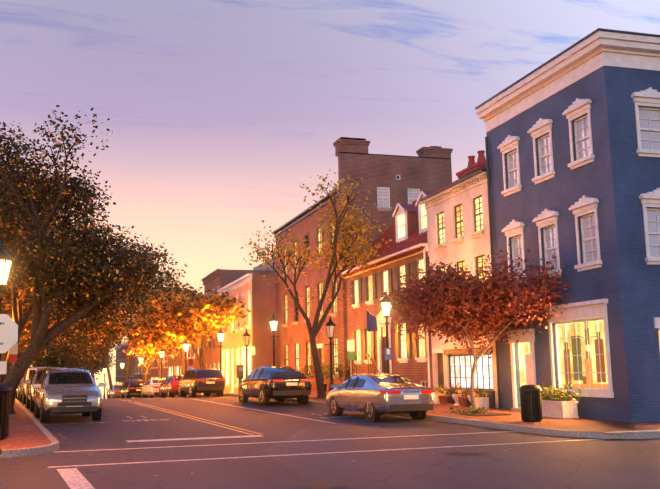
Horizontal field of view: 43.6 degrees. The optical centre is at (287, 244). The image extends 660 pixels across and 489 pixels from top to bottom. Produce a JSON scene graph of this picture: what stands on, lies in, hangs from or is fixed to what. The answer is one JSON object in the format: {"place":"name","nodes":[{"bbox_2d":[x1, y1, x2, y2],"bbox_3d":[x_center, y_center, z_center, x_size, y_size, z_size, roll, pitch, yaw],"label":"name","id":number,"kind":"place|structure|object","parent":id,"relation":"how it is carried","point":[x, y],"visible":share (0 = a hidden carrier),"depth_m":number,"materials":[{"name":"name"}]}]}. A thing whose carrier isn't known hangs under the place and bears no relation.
{"place":"outdoors","nodes":[
{"label":"outdoors","id":0,"kind":"place"},
{"bbox_2d":[0,396,659,488],"bbox_3d":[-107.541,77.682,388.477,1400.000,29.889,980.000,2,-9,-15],"label":"ground","id":1,"kind":"structure","parent":0,"point":[602,463],"depth_m":16.87,"materials":[{"name":"grey asphalt"}]},
{"bbox_2d":[15,384,19,400],"bbox_3d":[-13.682,7.742,44.618,2.313,1.509,5.049,2,-9,-15],"label":"car","id":2,"kind":"object","parent":1,"relation":"on","point":[17,394],"visible":0.1,"depth_m":42.73,"materials":[{"name":"paint"}]},
{"bbox_2d":[11,361,40,367],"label":"tree","id":3,"kind":"object","parent":1,"relation":"on","point":[36,365],"visible":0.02,"depth_m":189.22,"materials":[{"name":"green plant"}]},
{"bbox_2d":[12,341,48,364],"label":"tree","id":4,"kind":"object","parent":1,"relation":"on","point":[39,354],"visible":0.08,"depth_m":133.41,"materials":[{"name":"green plant"}]},
{"bbox_2d":[19,367,44,403],"bbox_3d":[-11.565,6.684,38.993,2.356,1.761,5.003,2,-9,-15],"label":"van","id":5,"kind":"object","parent":1,"relation":"on","point":[22,392],"visible":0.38,"depth_m":38.03,"materials":[{"name":"white paint"}]},
{"bbox_2d":[24,367,66,412],"bbox_3d":[-9.484,5.884,33.422,2.356,1.761,5.003,2,-9,-15],"label":"suv","id":6,"kind":"object","parent":1,"relation":"on","point":[35,376],"visible":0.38,"depth_m":32.50,"materials":[{"name":"silver paint"}]},
{"bbox_2d":[34,367,106,422],"bbox_3d":[-7.404,5.060,27.855,2.356,1.816,5.003,2,-9,-15],"label":"suv","id":7,"kind":"object","parent":1,"relation":"on","point":[67,390],"visible":0.96,"depth_m":26.22,"materials":[{"name":"paint"}]},
{"bbox_2d":[105,385,131,398],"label":"car","id":8,"kind":"object","parent":1,"relation":"on","point":[113,391],"visible":0.54,"depth_m":75.39,"materials":[{"name":"silver paint"}]},
{"bbox_2d":[118,379,147,397],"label":"car","id":9,"kind":"object","parent":1,"relation":"on","point":[130,388],"visible":0.81,"depth_m":67.60,"materials":[{"name":"black paint"}]},
{"bbox_2d":[140,379,174,397],"bbox_3d":[-9.605,10.619,60.375,2.313,1.509,5.049,2,-9,-15],"label":"white sedan car","id":10,"kind":"object","parent":1,"relation":"on","point":[150,388],"visible":0.62,"depth_m":59.05,"materials":[{"name":"paint"}]},
{"bbox_2d":[158,375,195,397],"bbox_3d":[-7.385,9.436,54.484,2.210,1.548,4.448,2,-9,-15],"label":"red hatchback car","id":11,"kind":"object","parent":1,"relation":"on","point":[168,386],"visible":0.54,"depth_m":53.04,"materials":[{"name":"paint"}]},
{"bbox_2d":[177,368,225,396],"bbox_3d":[-5.260,8.194,48.677,2.356,1.761,5.003,2,-9,-15],"label":"dark suv","id":12,"kind":"object","parent":1,"relation":"on","point":[205,381],"visible":0.98,"depth_m":46.72,"materials":[{"name":"paint"}]},
{"bbox_2d":[201,269,274,393],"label":"building","id":13,"kind":"structure","parent":1,"relation":"on","point":[215,280],"depth_m":73.85,"materials":[{"name":"red brick"}]},
{"bbox_2d":[253,258,275,274],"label":"building","id":14,"kind":"structure","parent":1,"relation":"on","point":[262,267],"depth_m":78.02,"materials":[{"name":"stone"}]},
{"bbox_2d":[237,366,311,405],"bbox_3d":[-0.766,6.276,36.631,2.495,1.732,5.161,2,-9,-15],"label":"car","id":15,"kind":"object","parent":1,"relation":"on","point":[264,384],"visible":1,"depth_m":34.76,"materials":[{"name":"paint"}]},
{"bbox_2d":[1,393,633,475],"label":"fallen leaves","id":16,"kind":"object","parent":1,"relation":"on","point":[293,436],"visible":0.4,"depth_m":23.43,"materials":[{"name":"orange plant"}]},
{"bbox_2d":[23,397,615,488],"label":"road markings","id":17,"kind":"object","parent":1,"relation":"on","point":[74,478],"visible":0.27,"depth_m":18.61,"materials":[{"name":"white paint"}]},
{"bbox_2d":[325,373,434,421],"bbox_3d":[2.849,5.042,27.276,2.313,1.509,5.049,2,-9,-15],"label":"silver sedan","id":18,"kind":"object","parent":1,"relation":"on","point":[374,396],"visible":0.96,"depth_m":25.74,"materials":[{"name":"paint"}]},
{"bbox_2d":[102,408,659,488],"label":"road covers","id":19,"kind":"object","parent":1,"relation":"on","point":[323,485],"visible":0.79,"depth_m":12.93,"materials":[{"name":"metal"}]},
{"bbox_2d":[420,169,498,408],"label":"cream townhouse","id":20,"kind":"structure","parent":1,"relation":"on","point":[458,228],"depth_m":32.31,"materials":[{"name":"paint"}]},
{"bbox_2d":[475,28,659,422],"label":"building","id":21,"kind":"structure","parent":1,"relation":"on","point":[572,142],"depth_m":24.57,"materials":[{"name":"paint"}]},
{"bbox_2d":[0,392,659,457],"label":"pavement","id":22,"kind":"structure","parent":0,"point":[21,422],"depth_m":21.85,"materials":[{"name":"stone"}]},
{"bbox_2d":[0,384,12,439],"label":"litter bin","id":23,"kind":"object","parent":22,"relation":"on","point":[5,391],"visible":1,"depth_m":19.13,"materials":[{"name":"black metal"}]},
{"bbox_2d":[0,240,17,453],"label":"street lamp","id":24,"kind":"object","parent":22,"relation":"on","point":[8,332],"visible":1,"depth_m":16.45,"materials":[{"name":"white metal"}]},
{"bbox_2d":[10,343,17,364],"bbox_3d":[-11.357,5.348,33.985,0.300,2.600,0.067,2,-9,-15],"label":"sign post","id":25,"kind":"object","parent":22,"relation":"on","point":[13,351],"visible":0.52,"depth_m":34.08,"materials":[{"name":"grey"}]},
{"bbox_2d":[1,330,30,359],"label":"tree","id":26,"kind":"object","parent":22,"relation":"on","point":[27,337],"depth_m":97.25,"materials":[{"name":"orange plant"}]},
{"bbox_2d":[2,340,29,356],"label":"tree","id":27,"kind":"object","parent":22,"relation":"on","point":[21,348],"visible":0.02,"depth_m":118.33,"materials":[{"name":"brown plant"}]},
{"bbox_2d":[1,267,57,360],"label":"tree","id":28,"kind":"object","parent":22,"relation":"on","point":[6,306],"visible":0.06,"depth_m":51.66,"materials":[{"name":"orange plant"}]},
{"bbox_2d":[1,296,84,360],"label":"tree","id":29,"kind":"object","parent":22,"relation":"on","point":[53,323],"depth_m":65.79,"materials":[{"name":"orange plant"}]},
{"bbox_2d":[33,348,70,366],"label":"tree","id":30,"kind":"object","parent":22,"relation":"on","point":[44,361],"visible":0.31,"depth_m":162.91,"materials":[{"name":"green plant"}]},
{"bbox_2d":[0,156,106,383],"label":"tree","id":31,"kind":"object","parent":22,"relation":"on","point":[19,321],"visible":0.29,"depth_m":40.89,"materials":[{"name":"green plant"}]},
{"bbox_2d":[45,337,98,367],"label":"tree","id":32,"kind":"object","parent":22,"relation":"on","point":[56,349],"visible":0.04,"depth_m":140.70,"materials":[{"name":"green plant"}]},
{"bbox_2d":[45,325,99,368],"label":"tree","id":33,"kind":"object","parent":22,"relation":"on","point":[57,343],"depth_m":124.30,"materials":[{"name":"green plant"}]},
{"bbox_2d":[44,341,100,368],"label":"tree","id":34,"kind":"object","parent":22,"relation":"on","point":[58,358],"visible":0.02,"depth_m":163.71,"materials":[{"name":"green plant"}]},
{"bbox_2d":[45,335,121,368],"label":"tree","id":35,"kind":"object","parent":22,"relation":"on","point":[96,354],"visible":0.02,"depth_m":144.15,"materials":[{"name":"orange plant"}]},
{"bbox_2d":[47,324,123,382],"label":"tree","id":36,"kind":"object","parent":22,"relation":"on","point":[84,343],"visible":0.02,"depth_m":108.71,"materials":[{"name":"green plant"}]},
{"bbox_2d":[0,105,187,413],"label":"tree","id":37,"kind":"object","parent":22,"relation":"on","point":[87,285],"visible":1,"depth_m":28.41,"materials":[{"name":"green plant"}]},
{"bbox_2d":[72,337,121,370],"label":"tree","id":38,"kind":"object","parent":22,"relation":"on","point":[110,347],"depth_m":181.65,"materials":[{"name":"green plant"}]},
{"bbox_2d":[85,353,115,378],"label":"tree","id":39,"kind":"object","parent":22,"relation":"on","point":[101,366],"visible":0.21,"depth_m":221.16,"materials":[{"name":"green plant"}]},
{"bbox_2d":[103,367,106,398],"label":"lamp","id":40,"kind":"object","parent":22,"relation":"on","point":[104,369],"visible":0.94,"depth_m":99.53,"materials":[{"name":"black metal"}]},
{"bbox_2d":[66,298,146,398],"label":"tree","id":41,"kind":"object","parent":22,"relation":"on","point":[106,331],"visible":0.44,"depth_m":95.30,"materials":[{"name":"orange plant"}]},
{"bbox_2d":[120,359,123,384],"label":"lamp","id":42,"kind":"object","parent":22,"relation":"on","point":[122,364],"visible":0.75,"depth_m":87.58,"materials":[{"name":"white glass"}]},
{"bbox_2d":[115,341,134,397],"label":"house","id":43,"kind":"structure","parent":22,"relation":"on","point":[120,355],"depth_m":186.55,"materials":[{"name":"grey brick"}]},
{"bbox_2d":[93,264,183,379],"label":"tree","id":44,"kind":"object","parent":22,"relation":"on","point":[135,302],"visible":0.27,"depth_m":86.31,"materials":[{"name":"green plant"}]},
{"bbox_2d":[138,354,143,379],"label":"lamp","id":45,"kind":"object","parent":22,"relation":"on","point":[140,360],"visible":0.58,"depth_m":77.39,"materials":[{"name":"white glass"}]},
{"bbox_2d":[134,355,150,397],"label":"house","id":46,"kind":"structure","parent":22,"relation":"on","point":[137,371],"depth_m":143.83,"materials":[{"name":"brick"}]},
{"bbox_2d":[119,314,176,380],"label":"tree","id":47,"kind":"object","parent":22,"relation":"on","point":[133,350],"depth_m":77.75,"materials":[{"name":"orange plant"}]},
{"bbox_2d":[127,303,187,396],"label":"tree","id":48,"kind":"object","parent":22,"relation":"on","point":[143,340],"visible":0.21,"depth_m":70.41,"materials":[{"name":"orange plant"}]},
{"bbox_2d":[151,356,167,396],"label":"house","id":49,"kind":"structure","parent":22,"relation":"on","point":[154,372],"depth_m":117.99,"materials":[{"name":"red brick"}]},
{"bbox_2d":[159,349,163,378],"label":"lamp","id":50,"kind":"object","parent":22,"relation":"on","point":[161,351],"visible":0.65,"depth_m":68.60,"materials":[{"name":"white glass"}]},
{"bbox_2d":[141,281,209,374],"bbox_3d":[-8.332,7.230,62.915,6.082,8.876,6.288,2,-9,-15],"label":"tree","id":51,"kind":"object","parent":22,"relation":"on","point":[163,335],"visible":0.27,"depth_m":62.52,"materials":[{"name":"orange plant"}]},
{"bbox_2d":[168,347,184,395],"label":"house","id":52,"kind":"structure","parent":22,"relation":"on","point":[174,366],"depth_m":101.00,"materials":[{"name":"red brick"}]},
{"bbox_2d":[183,339,188,395],"bbox_3d":[-7.490,9.017,60.476,0.478,4.210,0.478,-6,-10,29],"label":"lamp","id":53,"kind":"object","parent":22,"relation":"on","point":[186,345],"visible":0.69,"depth_m":60.56,"materials":[{"name":"white glass"}]},
{"bbox_2d":[189,359,192,368],"bbox_3d":[-6.795,9.293,57.679,0.300,2.600,0.067,2,-9,-15],"label":"sign post","id":54,"kind":"object","parent":22,"relation":"on","point":[190,363],"visible":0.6,"depth_m":57.79,"materials":[{"name":"red metal"}]},
{"bbox_2d":[187,340,203,395],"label":"house","id":55,"kind":"structure","parent":22,"relation":"on","point":[192,355],"depth_m":86.10,"materials":[{"name":"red brick"}]},
{"bbox_2d":[151,287,251,393],"bbox_3d":[-5.813,6.526,55.478,6.702,7.379,7.129,2,-9,-15],"label":"tree","id":56,"kind":"object","parent":22,"relation":"on","point":[196,316],"visible":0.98,"depth_m":54.73,"materials":[{"name":"orange plant"}]},
{"bbox_2d":[216,327,224,372],"bbox_3d":[-4.223,7.304,51.782,0.478,4.210,0.478,-6,-10,29],"label":"lamp","id":57,"kind":"object","parent":22,"relation":"on","point":[220,333],"visible":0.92,"depth_m":51.86,"materials":[{"name":"black metal"}]},
{"bbox_2d":[236,365,243,393],"bbox_3d":[-2.760,7.797,47.595,0.400,1.650,0.320,2,-9,-15],"label":"pay station","id":58,"kind":"object","parent":22,"relation":"on","point":[240,370],"visible":0.75,"depth_m":47.53,"materials":[{"name":"black metal"}]},
{"bbox_2d":[242,329,250,376],"bbox_3d":[-2.342,6.621,46.742,0.478,3.660,0.478,-6,-10,29],"label":"unlit lamp","id":59,"kind":"object","parent":22,"relation":"on","point":[246,335],"visible":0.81,"depth_m":46.78,"materials":[{"name":"black metal"}]},
{"bbox_2d":[217,273,276,393],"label":"building","id":60,"kind":"structure","parent":22,"relation":"on","point":[256,292],"depth_m":60.53,"materials":[{"name":"paint"}]},
{"bbox_2d":[250,346,254,371],"bbox_3d":[-1.927,6.816,44.720,0.300,2.600,0.067,2,-9,-15],"label":"sign post","id":61,"kind":"object","parent":22,"relation":"on","point":[252,350],"visible":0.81,"depth_m":44.83,"materials":[{"name":"grey metal"}]},
{"bbox_2d":[269,313,278,365],"bbox_3d":[-0.709,5.632,42.415,0.478,4.210,0.478,-6,-10,29],"label":"lamp","id":62,"kind":"object","parent":22,"relation":"on","point":[273,320],"visible":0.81,"depth_m":42.49,"materials":[{"name":"black metal"}]},
{"bbox_2d":[300,364,314,387],"bbox_3d":[1.246,8.169,50.236,1.054,1.686,1.010,8,-12,-43],"label":"shrub","id":63,"kind":"object","parent":22,"relation":"on","point":[309,372],"visible":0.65,"depth_m":50.19,"materials":[{"name":"green plant"}]},
{"bbox_2d":[313,363,329,391],"bbox_3d":[2.031,7.630,47.328,1.109,1.705,1.016,2,-9,-15],"label":"tree","id":64,"kind":"object","parent":22,"relation":"on","point":[326,377],"visible":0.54,"depth_m":47.30,"materials":[{"name":"green plant"}]},
{"bbox_2d":[325,316,336,391],"bbox_3d":[1.871,4.912,35.474,0.478,3.660,0.478,-6,-10,29],"label":"unlit lamp","id":65,"kind":"object","parent":22,"relation":"on","point":[330,325],"visible":0.81,"depth_m":35.51,"materials":[{"name":"black metal"}]},
{"bbox_2d":[333,361,349,385],"bbox_3d":[2.876,7.122,44.336,1.132,1.735,1.118,2,-9,-15],"label":"shrub","id":66,"kind":"object","parent":22,"relation":"on","point":[339,369],"visible":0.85,"depth_m":44.26,"materials":[{"name":"green plant"}]},
{"bbox_2d":[347,339,354,376],"bbox_3d":[2.529,5.066,32.792,0.300,2.600,0.067,2,-9,-15],"label":"sign post","id":67,"kind":"object","parent":22,"relation":"on","point":[350,348],"visible":0.85,"depth_m":32.87,"materials":[{"name":"grey metal"}]},
{"bbox_2d":[273,137,452,391],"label":"tall brick house","id":68,"kind":"structure","parent":22,"relation":"on","point":[389,182],"depth_m":48.47,"materials":[{"name":"red brick"}]},
{"bbox_2d":[380,291,391,373],"bbox_3d":[3.712,3.884,30.582,0.478,4.310,0.478,-6,-10,29],"label":"parking lamp","id":69,"kind":"object","parent":22,"relation":"on","point":[386,307],"visible":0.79,"depth_m":30.64,"materials":[{"name":"black metal"}]},
{"bbox_2d":[342,150,486,388],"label":"row house","id":70,"kind":"structure","parent":22,"relation":"on","point":[406,251],"depth_m":39.77,"materials":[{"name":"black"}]},
{"bbox_2d":[432,384,446,403],"bbox_3d":[6.063,5.961,32.884,0.562,0.796,0.578,2,-9,-15],"label":"pot","id":71,"kind":"object","parent":22,"relation":"on","point":[436,397],"visible":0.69,"depth_m":32.78,"materials":[{"name":"white ceramic"}]},
{"bbox_2d":[435,386,449,403],"bbox_3d":[6.078,5.885,32.276,0.561,0.777,0.556,-7,-11,36],"label":"pot","id":72,"kind":"object","parent":22,"relation":"on","point":[443,399],"visible":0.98,"depth_m":32.15,"materials":[{"name":"ceramic"}]},
{"bbox_2d":[449,383,462,405],"bbox_3d":[6.450,5.719,31.442,0.532,0.868,0.583,2,-9,-15],"label":"pot","id":73,"kind":"object","parent":22,"relation":"on","point":[454,397],"visible":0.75,"depth_m":31.35,"materials":[{"name":"white ceramic"}]},
{"bbox_2d":[455,387,468,406],"bbox_3d":[6.542,5.693,30.761,0.580,0.728,0.525,-7,-11,35],"label":"pot","id":74,"kind":"object","parent":22,"relation":"on","point":[463,401],"visible":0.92,"depth_m":30.63,"materials":[{"name":"ceramic"}]},
{"bbox_2d":[466,387,477,407],"bbox_3d":[6.787,5.541,30.098,0.520,0.843,0.534,-2,-9,6],"label":"pot","id":75,"kind":"object","parent":22,"relation":"on","point":[469,397],"visible":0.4,"depth_m":30.01,"materials":[{"name":"white ceramic"}]},
{"bbox_2d":[437,406,510,415],"bbox_3d":[6.065,5.439,26.849,1.874,0.276,2.834,2,-9,-15],"label":"tree pit","id":76,"kind":"object","parent":22,"relation":"on","point":[478,413],"visible":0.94,"depth_m":26.37,"materials":[{"name":"soil"}]},
{"bbox_2d":[382,244,571,412],"bbox_3d":[6.720,2.944,27.769,6.883,5.532,5.738,-3,-9,16],"label":"maroon tree","id":77,"kind":"object","parent":76,"relation":"on","point":[449,303],"visible":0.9,"depth_m":26.84,"materials":[{"name":"red plant"}]},
{"bbox_2d":[474,386,489,408],"bbox_3d":[6.903,5.457,29.431,0.598,0.822,0.558,2,-9,-15],"label":"pot","id":78,"kind":"object","parent":22,"relation":"on","point":[481,401],"visible":0.94,"depth_m":29.24,"materials":[{"name":"white ceramic"}]},
{"bbox_2d":[519,385,542,421],"bbox_3d":[6.887,4.491,23.280,0.638,1.030,0.638,2,-9,-15],"label":"litter bin","id":79,"kind":"object","parent":22,"relation":"on","point":[531,403],"visible":1,"depth_m":23.06,"materials":[{"name":"black metal"}]},
{"bbox_2d":[538,383,581,418],"bbox_3d":[8.150,4.693,24.913,0.757,1.061,1.891,2,-9,-18],"label":"planter box","id":80,"kind":"object","parent":22,"relation":"on","point":[555,406],"visible":0.96,"depth_m":24.52,"materials":[{"name":"stone"}]},
{"bbox_2d":[0,0,659,398],"label":"sky","id":81,"kind":"structure","parent":0,"point":[218,112],"materials":[{"name":"purple"}]},
{"bbox_3d":[1.575,7.168,38.317,1.636,0.066,2.419,2,-9,-15],"label":"tree pit","id":82,"kind":"object","parent":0,"visible":0},
{"bbox_2d":[241,170,391,397],"bbox_3d":[2.016,2.140,38.708,7.722,10.211,8.506,2,-9,-15],"label":"tall sparse tree","id":83,"kind":"object","parent":82,"relation":"on","point":[338,222],"visible":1,"depth_m":39.06,"materials":[{"name":"brown plant"}]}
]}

